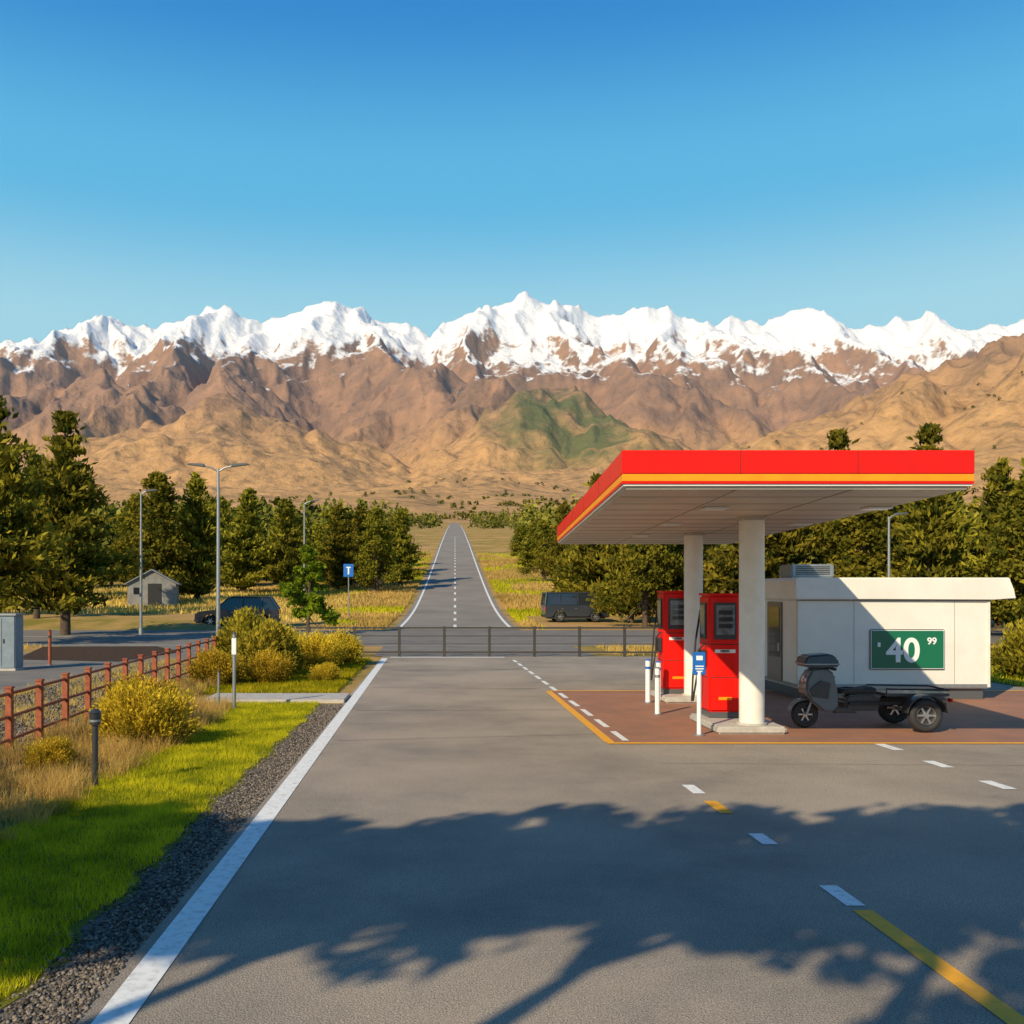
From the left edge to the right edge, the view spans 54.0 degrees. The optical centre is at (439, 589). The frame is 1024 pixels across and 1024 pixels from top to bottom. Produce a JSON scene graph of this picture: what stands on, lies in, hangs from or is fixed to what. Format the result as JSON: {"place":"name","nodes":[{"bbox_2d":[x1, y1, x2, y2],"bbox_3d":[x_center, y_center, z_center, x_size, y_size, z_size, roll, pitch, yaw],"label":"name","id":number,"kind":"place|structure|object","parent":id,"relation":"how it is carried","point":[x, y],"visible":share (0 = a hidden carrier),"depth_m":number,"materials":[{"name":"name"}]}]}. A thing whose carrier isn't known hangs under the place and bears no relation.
{"place":"outdoors","nodes":[
{"label":"outdoors","id":0,"kind":"place"},
{"bbox_2d":[0,646,211,693],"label":"side road","id":1,"kind":"structure","parent":0,"point":[32,671],"depth_m":28.84,"materials":[{"name":"grey asphalt"}]},
{"bbox_2d":[0,613,25,670],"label":"utility cabinet","id":2,"kind":"object","parent":1,"relation":"on","point":[11,641],"visible":1,"depth_m":28.40,"materials":[{"name":"metal"}]},
{"bbox_2d":[23,646,181,660],"bbox_3d":[-12.141,2.282,36.426,5.397,0.001,9.511,0,0,-15],"label":"mulch bed","id":3,"kind":"object","parent":1,"relation":"on","point":[103,653],"visible":0.83,"depth_m":35.96,"materials":[{"name":"brown soil"}]},
{"bbox_2d":[0,700,321,1008],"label":"lawn","id":4,"kind":"structure","parent":0,"point":[75,928],"depth_m":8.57,"materials":[{"name":"plant"}]},
{"bbox_2d":[88,709,101,787],"bbox_3d":[-4.000,1.840,11.600,0.154,0.920,0.156,0,0,0],"label":"path light","id":5,"kind":"object","parent":4,"relation":"on","point":[95,718],"visible":0.94,"depth_m":11.57,"materials":[{"name":"black plastic"}]},
{"bbox_2d":[232,632,235,709],"bbox_3d":[-3.950,1.550,19.200,0.090,1.500,0.084,0,0,0],"label":"marker post","id":6,"kind":"object","parent":4,"relation":"on","point":[234,669],"visible":0.92,"depth_m":19.17,"materials":[{"name":"metal"}]},
{"bbox_2d":[4,585,365,621],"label":"field grass","id":7,"kind":"structure","parent":0,"point":[116,607],"depth_m":82.06,"materials":[{"name":"yellow plant"}]},
{"bbox_2d":[203,693,349,702],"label":"footpath","id":8,"kind":"structure","parent":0,"point":[310,697],"depth_m":20.75,"materials":[{"name":"concrete"}]},
{"bbox_2d":[183,657,372,694],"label":"lawn","id":9,"kind":"structure","parent":0,"point":[350,680],"depth_m":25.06,"materials":[{"name":"plant"}]},
{"bbox_2d":[185,646,251,684],"bbox_3d":[-5.346,1.823,24.025,1.566,1.028,1.456,0,0,17],"label":"shrub","id":10,"kind":"object","parent":9,"relation":"on","point":[206,665],"visible":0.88,"depth_m":23.72,"materials":[{"name":"yellow plant"}]},
{"bbox_2d":[229,617,308,676],"bbox_3d":[-4.548,1.545,26.420,2.131,1.696,2.343,0,0,27],"label":"shrub","id":11,"kind":"object","parent":9,"relation":"on","point":[267,636],"visible":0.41,"depth_m":26.22,"materials":[{"name":"green plant"}]},
{"bbox_2d":[244,646,298,683],"bbox_3d":[-4.163,1.860,24.631,1.344,0.948,1.445,0,0,38],"label":"shrub","id":12,"kind":"object","parent":9,"relation":"on","point":[267,666],"visible":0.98,"depth_m":24.39,"materials":[{"name":"yellow plant"}]},
{"bbox_2d":[295,629,348,668],"bbox_3d":[-3.456,1.721,28.645,1.768,1.248,1.900,0,0,32],"label":"shrub","id":13,"kind":"object","parent":9,"relation":"on","point":[318,648],"visible":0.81,"depth_m":28.33,"materials":[{"name":"yellow plant"}]},
{"bbox_2d":[306,661,340,680],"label":"shrub","id":14,"kind":"object","parent":9,"relation":"on","point":[328,671],"visible":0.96,"depth_m":24.85,"materials":[{"name":"yellow plant"}]},
{"bbox_2d":[318,627,364,663],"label":"shrub","id":15,"kind":"object","parent":9,"relation":"on","point":[353,647],"visible":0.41,"depth_m":30.37,"materials":[{"name":"yellow plant"}]},
{"bbox_2d":[185,553,655,626],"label":"verge dry grass","id":16,"kind":"structure","parent":0,"point":[384,619],"depth_m":93.75,"materials":[{"name":"yellow plant"}]},
{"bbox_2d":[0,519,1015,827],"bbox_3d":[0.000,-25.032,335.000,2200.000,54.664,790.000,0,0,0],"label":"ground","id":17,"kind":"structure","parent":0,"point":[492,541],"depth_m":65.35,"materials":[{"name":"yellow plant"}]},
{"bbox_2d":[0,395,72,612],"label":"pine tree","id":18,"kind":"object","parent":17,"relation":"on","point":[23,549],"visible":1,"depth_m":41.03,"materials":[{"name":"green plant"}]},
{"bbox_2d":[0,452,82,618],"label":"pine tree","id":19,"kind":"object","parent":17,"relation":"on","point":[35,459],"visible":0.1,"depth_m":61.56,"materials":[{"name":"green plant"}]},
{"bbox_2d":[19,734,85,774],"bbox_3d":[-4.908,2.054,12.575,0.750,0.530,0.807,0,0,6],"label":"shrub","id":20,"kind":"object","parent":17,"relation":"on","point":[58,747],"visible":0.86,"depth_m":12.40,"materials":[{"name":"yellow plant"}]},
{"bbox_2d":[0,409,152,634],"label":"pine tree","id":21,"kind":"object","parent":17,"relation":"on","point":[71,502],"visible":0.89,"depth_m":50.55,"materials":[{"name":"green plant"}]},
{"bbox_2d":[0,656,193,768],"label":"gravel bank","id":22,"kind":"structure","parent":17,"relation":"on","point":[19,728],"depth_m":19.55,"materials":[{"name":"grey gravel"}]},
{"bbox_2d":[0,636,218,749],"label":"rust rail fence","id":23,"kind":"object","parent":17,"relation":"on","point":[10,714],"visible":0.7,"depth_m":16.61,"materials":[{"name":"brown paint"}]},
{"bbox_2d":[0,665,246,842],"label":"dry grass","id":24,"kind":"structure","parent":17,"relation":"on","point":[122,749],"depth_m":12.79,"materials":[{"name":"beige plant"}]},
{"bbox_2d":[102,492,163,585],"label":"broadleaf tree","id":25,"kind":"object","parent":17,"relation":"on","point":[123,527],"visible":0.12,"depth_m":93.12,"materials":[{"name":"green plant"}]},
{"bbox_2d":[93,670,189,722],"bbox_3d":[-4.952,1.818,16.609,1.580,1.038,1.470,0,0,-2],"label":"shrub","id":26,"kind":"object","parent":17,"relation":"on","point":[151,680],"visible":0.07,"depth_m":16.46,"materials":[{"name":"yellow plant"}]},
{"bbox_2d":[85,676,204,747],"bbox_3d":[-4.377,1.798,14.847,1.531,1.081,1.646,0,0,-42],"label":"shrub","id":27,"kind":"object","parent":17,"relation":"on","point":[135,711],"visible":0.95,"depth_m":14.55,"materials":[{"name":"yellow plant"}]},
{"bbox_2d":[124,569,181,605],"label":"farm shed","id":28,"kind":"structure","parent":17,"relation":"on","point":[158,587],"depth_m":76.85,"materials":[{"name":"paint"}]},
{"bbox_2d":[148,584,160,605],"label":"door","id":29,"kind":"structure","parent":28,"relation":"in","point":[154,590],"depth_m":76.84,"materials":[{"name":"wood"}]},
{"bbox_2d":[107,470,203,592],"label":"broadleaf tree","id":30,"kind":"object","parent":17,"relation":"on","point":[159,505],"visible":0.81,"depth_m":81.96,"materials":[{"name":"green plant"}]},
{"bbox_2d":[0,704,342,1023],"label":"gravel shoulder","id":31,"kind":"object","parent":17,"relation":"on","point":[8,1013],"visible":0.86,"depth_m":7.19,"materials":[{"name":"grey gravel"}]},
{"bbox_2d":[166,472,238,600],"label":"pine tree","id":32,"kind":"object","parent":17,"relation":"on","point":[195,505],"visible":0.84,"depth_m":85.42,"materials":[{"name":"green plant"}]},
{"bbox_2d":[187,463,248,631],"bbox_3d":[-7.850,-1.095,35.400,2.181,6.790,0.255,0,0,0],"label":"street lamp","id":33,"kind":"object","parent":17,"relation":"on","point":[218,470],"visible":0.83,"depth_m":35.35,"materials":[{"name":"metal"}]},
{"bbox_2d":[206,495,233,587],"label":"pine tree","id":34,"kind":"object","parent":17,"relation":"on","point":[224,516],"visible":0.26,"depth_m":109.65,"materials":[{"name":"green plant"}]},
{"bbox_2d":[194,596,280,624],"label":"parked suv","id":35,"kind":"object","parent":17,"relation":"on","point":[269,605],"visible":0.59,"depth_m":60.22,"materials":[{"name":"grey paint"}]},
{"bbox_2d":[214,487,274,593],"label":"pine tree","id":36,"kind":"object","parent":17,"relation":"on","point":[245,537],"visible":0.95,"depth_m":98.05,"materials":[{"name":"green plant"}]},
{"bbox_2d":[209,605,289,666],"bbox_3d":[-5.658,1.418,29.595,2.489,1.981,2.736,0,0,29],"label":"shrub","id":37,"kind":"object","parent":17,"relation":"on","point":[224,640],"visible":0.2,"depth_m":29.16,"materials":[{"name":"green plant"}]},
{"bbox_2d":[259,498,322,588],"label":"pine tree","id":38,"kind":"object","parent":17,"relation":"on","point":[288,534],"visible":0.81,"depth_m":97.54,"materials":[{"name":"green plant"}]},
{"bbox_2d":[263,507,324,580],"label":"broadleaf tree","id":39,"kind":"object","parent":17,"relation":"on","point":[301,523],"visible":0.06,"depth_m":107.70,"materials":[{"name":"green plant"}]},
{"bbox_2d":[278,544,340,633],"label":"young tree","id":40,"kind":"object","parent":17,"relation":"on","point":[311,602],"visible":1,"depth_m":51.71,"materials":[{"name":"green plant"}]},
{"bbox_2d":[311,508,348,579],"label":"broadleaf tree","id":41,"kind":"object","parent":17,"relation":"on","point":[320,532],"visible":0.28,"depth_m":115.25,"materials":[{"name":"green plant"}]},
{"bbox_2d":[315,502,364,590],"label":"pine tree","id":42,"kind":"object","parent":17,"relation":"on","point":[340,547],"visible":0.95,"depth_m":105.53,"materials":[{"name":"green plant"}]},
{"bbox_2d":[343,564,353,616],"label":"traffic sign","id":43,"kind":"object","parent":17,"relation":"on","point":[348,570],"visible":0.88,"depth_m":69.92,"materials":[{"name":"metal"}]},
{"bbox_2d":[344,505,382,586],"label":"pine tree","id":44,"kind":"object","parent":17,"relation":"on","point":[359,515],"visible":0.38,"depth_m":111.78,"materials":[{"name":"green plant"}]},
{"bbox_2d":[353,507,405,591],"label":"pine tree","id":45,"kind":"object","parent":17,"relation":"on","point":[378,533],"visible":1,"depth_m":103.40,"materials":[{"name":"green plant"}]},
{"bbox_2d":[380,507,429,584],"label":"pine tree","id":46,"kind":"object","parent":17,"relation":"on","point":[403,541],"visible":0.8,"depth_m":114.65,"materials":[{"name":"green plant"}]},
{"bbox_2d":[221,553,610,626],"bbox_3d":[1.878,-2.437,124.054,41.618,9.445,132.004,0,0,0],"label":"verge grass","id":47,"kind":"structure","parent":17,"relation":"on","point":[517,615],"depth_m":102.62,"materials":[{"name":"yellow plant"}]},
{"bbox_2d":[390,523,519,629],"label":"highway","id":48,"kind":"structure","parent":17,"relation":"on","point":[437,603],"depth_m":98.93,"materials":[{"name":"grey asphalt"}]},
{"bbox_2d":[374,646,593,655],"bbox_3d":[1.550,2.292,37.800,7.700,0.001,6.400,0,0,0],"label":"road link","id":49,"kind":"object","parent":17,"relation":"on","point":[479,648],"visible":0.82,"depth_m":37.91,"materials":[{"name":"asphalt"}]},
{"bbox_2d":[23,641,999,655],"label":"roadside grass","id":50,"kind":"structure","parent":17,"relation":"on","point":[609,648],"depth_m":38.59,"materials":[{"name":"green plant"}]},
{"bbox_2d":[506,524,528,559],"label":"broadleaf tree","id":51,"kind":"object","parent":17,"relation":"on","point":[521,530],"visible":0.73,"depth_m":164.44,"materials":[{"name":"green plant"}]},
{"bbox_2d":[23,525,1023,1023],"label":"road markings","id":52,"kind":"structure","parent":17,"relation":"on","point":[123,1005],"depth_m":7.12,"materials":[{"name":"white paint"}]},
{"bbox_2d":[516,521,545,568],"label":"pine tree","id":53,"kind":"object","parent":17,"relation":"on","point":[526,551],"visible":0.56,"depth_m":142.43,"materials":[{"name":"green plant"}]},
{"bbox_2d":[78,492,985,580],"bbox_3d":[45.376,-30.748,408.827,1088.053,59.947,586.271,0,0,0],"label":"woodland","id":54,"kind":"object","parent":17,"relation":"on","point":[529,514],"visible":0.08,"depth_m":165.00,"materials":[{"name":"green plant"}]},
{"bbox_2d":[516,519,558,581],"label":"tree","id":55,"kind":"object","parent":17,"relation":"on","point":[541,533],"visible":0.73,"depth_m":119.58,"materials":[{"name":"green plant"}]},
{"bbox_2d":[540,499,571,588],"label":"pine tree","id":56,"kind":"object","parent":17,"relation":"on","point":[563,510],"visible":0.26,"depth_m":101.73,"materials":[{"name":"green plant"}]},
{"bbox_2d":[549,496,589,590],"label":"broadleaf tree","id":57,"kind":"object","parent":17,"relation":"on","point":[562,576],"visible":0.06,"depth_m":87.43,"materials":[{"name":"green plant"}]},
{"bbox_2d":[540,592,609,621],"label":"parked van","id":58,"kind":"object","parent":17,"relation":"on","point":[558,606],"visible":0.92,"depth_m":66.61,"materials":[{"name":"grey paint"}]},
{"bbox_2d":[548,471,622,600],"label":"pine tree","id":59,"kind":"object","parent":17,"relation":"on","point":[588,567],"visible":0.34,"depth_m":75.53,"materials":[{"name":"green plant"}]},
{"bbox_2d":[217,626,1023,656],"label":"black rail fence","id":60,"kind":"object","parent":17,"relation":"on","point":[489,644],"visible":0.28,"depth_m":34.38,"materials":[{"name":"metal"}]},
{"bbox_2d":[590,544,661,622],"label":"pine tree","id":61,"kind":"object","parent":17,"relation":"on","point":[613,569],"visible":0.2,"depth_m":65.78,"materials":[{"name":"green plant"}]},
{"bbox_2d":[586,544,683,626],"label":"broadleaf tree","id":62,"kind":"object","parent":17,"relation":"on","point":[646,580],"visible":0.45,"depth_m":59.23,"materials":[{"name":"green plant"}]},
{"bbox_2d":[628,544,736,595],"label":"pine tree","id":63,"kind":"object","parent":17,"relation":"on","point":[678,581],"visible":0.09,"depth_m":63.05,"materials":[{"name":"green plant"}]},
{"bbox_2d":[703,534,784,592],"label":"pine tree","id":64,"kind":"object","parent":17,"relation":"on","point":[728,578],"visible":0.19,"depth_m":57.58,"materials":[{"name":"green plant"}]},
{"bbox_2d":[765,523,826,577],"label":"pine tree","id":65,"kind":"object","parent":17,"relation":"on","point":[794,542],"visible":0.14,"depth_m":59.14,"materials":[{"name":"green plant"}]},
{"bbox_2d":[794,427,883,577],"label":"pine tree","id":66,"kind":"object","parent":17,"relation":"on","point":[838,439],"visible":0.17,"depth_m":60.71,"materials":[{"name":"green plant"}]},
{"bbox_2d":[817,510,913,577],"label":"broadleaf tree","id":67,"kind":"object","parent":17,"relation":"on","point":[847,561],"visible":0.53,"depth_m":53.10,"materials":[{"name":"green plant"}]},
{"bbox_2d":[887,512,907,577],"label":"street lamp","id":68,"kind":"object","parent":17,"relation":"on","point":[888,566],"visible":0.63,"depth_m":44.95,"materials":[{"name":"metal"}]},
{"bbox_2d":[876,503,971,577],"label":"pine tree","id":69,"kind":"object","parent":17,"relation":"on","point":[960,558],"visible":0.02,"depth_m":55.23,"materials":[{"name":"green plant"}]},
{"bbox_2d":[878,494,973,577],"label":"pine tree","id":70,"kind":"object","parent":17,"relation":"on","point":[927,534],"visible":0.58,"depth_m":50.41,"materials":[{"name":"green plant"}]},
{"bbox_2d":[871,422,980,568],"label":"pine tree","id":71,"kind":"object","parent":17,"relation":"on","point":[928,436],"visible":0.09,"depth_m":62.67,"materials":[{"name":"green plant"}]},
{"bbox_2d":[941,491,987,576],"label":"pine tree","id":72,"kind":"object","parent":17,"relation":"on","point":[960,532],"visible":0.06,"depth_m":57.20,"materials":[{"name":"green plant"}]},
{"bbox_2d":[966,456,1014,626],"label":"pine tree","id":73,"kind":"object","parent":17,"relation":"on","point":[998,479],"visible":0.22,"depth_m":59.75,"materials":[{"name":"green plant"}]},
{"bbox_2d":[960,476,1023,624],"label":"broadleaf tree","id":74,"kind":"object","parent":17,"relation":"on","point":[1008,557],"visible":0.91,"depth_m":46.52,"materials":[{"name":"green plant"}]},
{"bbox_2d":[960,457,1023,625],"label":"pine tree","id":75,"kind":"object","parent":17,"relation":"on","point":[1005,620],"visible":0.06,"depth_m":49.70,"materials":[{"name":"green plant"}]},
{"bbox_2d":[0,291,1023,522],"bbox_3d":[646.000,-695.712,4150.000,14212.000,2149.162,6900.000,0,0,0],"label":"mountains","id":76,"kind":"structure","parent":0,"point":[351,406],"depth_m":4095.57,"materials":[{"name":"brown stone"}]},
{"bbox_2d":[99,371,1022,519],"bbox_3d":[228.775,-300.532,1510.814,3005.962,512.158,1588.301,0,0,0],"label":"valley scrub","id":77,"kind":"object","parent":76,"relation":"on","point":[463,513],"visible":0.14,"depth_m":1389.22,"materials":[{"name":"green plant"}]},
{"bbox_2d":[0,0,1023,342],"label":"sky","id":78,"kind":"structure","parent":0,"point":[423,164],"materials":[{"name":"blue"}]},
{"bbox_2d":[23,630,1015,645],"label":"cross road","id":79,"kind":"structure","parent":0,"point":[499,636],"depth_m":48.20,"materials":[{"name":"grey asphalt"}]},
{"bbox_2d":[138,489,157,634],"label":"street lamp","id":80,"kind":"object","parent":79,"relation":"on","point":[140,632],"visible":1,"depth_m":51.45,"materials":[{"name":"metal"}]},
{"bbox_2d":[70,656,1023,1023],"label":"asphalt road","id":81,"kind":"structure","parent":0,"point":[542,860],"depth_m":7.95,"materials":[{"name":"grey asphalt"}]},
{"bbox_2d":[552,691,1023,741],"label":"refuelling bay","id":82,"kind":"object","parent":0,"point":[994,716],"visible":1,"depth_m":17.27,"materials":[{"name":"red brick"}]},
{"bbox_2d":[643,659,652,702],"bbox_3d":[4.220,1.845,20.300,0.187,0.890,0.190,0,0,0],"label":"bollard","id":83,"kind":"object","parent":82,"relation":"on","point":[647,680],"visible":1,"depth_m":20.26,"materials":[{"name":"white"}]},
{"bbox_2d":[653,667,661,714],"bbox_3d":[4.000,1.851,18.400,0.168,0.877,0.171,0,0,0],"label":"bollard","id":84,"kind":"object","parent":82,"relation":"on","point":[657,690],"visible":1,"depth_m":18.36,"materials":[{"name":"white"}]},
{"bbox_2d":[650,591,683,693],"bbox_3d":[4.877,1.093,21.187,0.850,2.155,0.670,0,0,0],"label":"fuel pump","id":85,"kind":"object","parent":82,"relation":"on","point":[669,637],"visible":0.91,"depth_m":20.89,"materials":[{"name":"red metal"}]},
{"bbox_2d":[693,652,705,735],"bbox_3d":[4.080,1.633,15.750,0.177,1.310,0.180,0,0,-40],"label":"payment notice","id":86,"kind":"object","parent":82,"relation":"on","point":[699,664],"visible":1,"depth_m":15.72,"materials":[{"name":"white metal"}]},
{"bbox_2d":[557,450,974,733],"bbox_3d":[4.804,0.330,18.725,4.470,3.920,14.465,0,0,4],"label":"filling station canopy","id":87,"kind":"object","parent":82,"relation":"on","point":[693,501],"visible":0.95,"depth_m":13.64,"materials":[{"name":"red metal"}]},
{"bbox_2d":[691,593,738,717],"bbox_3d":[4.727,1.113,17.237,0.789,2.115,0.670,0,0,0],"label":"fuel pump","id":88,"kind":"object","parent":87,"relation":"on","point":[718,617],"visible":0.94,"depth_m":16.94,"materials":[{"name":"red metal"}]},
{"bbox_2d":[719,610,732,627],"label":"price windows","id":89,"kind":"structure","parent":88,"relation":"in","point":[721,612],"depth_m":16.90,"materials":[{"name":"black glass"}]},
{"bbox_2d":[546,690,1023,743],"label":"bay outline","id":90,"kind":"object","parent":82,"relation":"on","point":[594,729],"visible":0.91,"depth_m":14.97,"materials":[{"name":"yellow paint"}]},
{"bbox_2d":[787,653,952,731],"bbox_3d":[7.047,1.667,16.605,2.516,1.238,1.330,0,0,0],"label":"cargo scooter","id":91,"kind":"object","parent":82,"relation":"on","point":[818,689],"visible":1,"depth_m":16.41,"materials":[{"name":"metal"}]},
{"bbox_2d":[765,680,982,698],"bbox_3d":[9.480,2.160,22.550,3.840,0.260,3.100,0,0,0],"label":"skirt","id":92,"kind":"object","parent":82,"relation":"on","point":[965,693],"visible":0.21,"depth_m":21.00,"materials":[{"name":"grey concrete"}]},
{"bbox_2d":[765,599,987,687],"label":"walls","id":93,"kind":"structure","parent":92,"relation":"on","point":[839,631],"depth_m":20.90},
{"bbox_2d":[767,601,782,681],"bbox_3d":[7.444,1.130,22.250,0.039,1.740,0.950,0,0,0],"label":"door","id":94,"kind":"structure","parent":93,"relation":"in","point":[774,667],"depth_m":22.20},
{"bbox_2d":[765,676,990,686],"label":"sill trim","id":95,"kind":"structure","parent":93,"relation":"attached to","point":[935,685],"depth_m":20.88,"materials":[{"name":"metal"}]},
{"bbox_2d":[765,578,1015,598],"bbox_3d":[9.686,-0.032,22.550,4.611,0.457,3.500,0,0,0],"label":"roof cap","id":96,"kind":"object","parent":93,"relation":"on","point":[889,588],"visible":0.83,"depth_m":20.80,"materials":[{"name":"white metal"}]},
{"bbox_2d":[779,564,833,577],"bbox_3d":[8.200,-0.420,22.400,0.950,0.300,0.800,0,0,0],"label":"rooftop unit","id":97,"kind":"object","parent":96,"relation":"on","point":[788,571],"visible":0.9,"depth_m":22.00,"materials":[{"name":"grey metal"}]},
{"bbox_2d":[797,601,989,686],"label":"corner posts","id":98,"kind":"object","parent":93,"relation":"attached to","point":[799,639],"visible":0.89,"depth_m":20.88,"materials":[{"name":"white metal"}]},
{"bbox_2d":[870,629,944,669],"bbox_3d":[9.750,1.240,20.860,1.560,0.840,0.051,0,0,0],"label":"price sign","id":99,"kind":"object","parent":93,"relation":"attached to","point":[907,649],"visible":1,"depth_m":20.84,"materials":[{"name":"green"}]},
{"bbox_2d":[796,600,991,600],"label":"roof trim","id":100,"kind":"structure","parent":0,"point":[893,600],"depth_m":20.86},
{"bbox_2d":[990,658,1023,686],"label":"lawn island","id":101,"kind":"structure","parent":0,"point":[1008,682],"depth_m":25.25,"materials":[{"name":"plant"}]},
{"bbox_2d":[990,618,1023,678],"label":"shrub","id":102,"kind":"object","parent":101,"relation":"on","point":[1007,657],"visible":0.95,"depth_m":25.86,"materials":[{"name":"green plant"}]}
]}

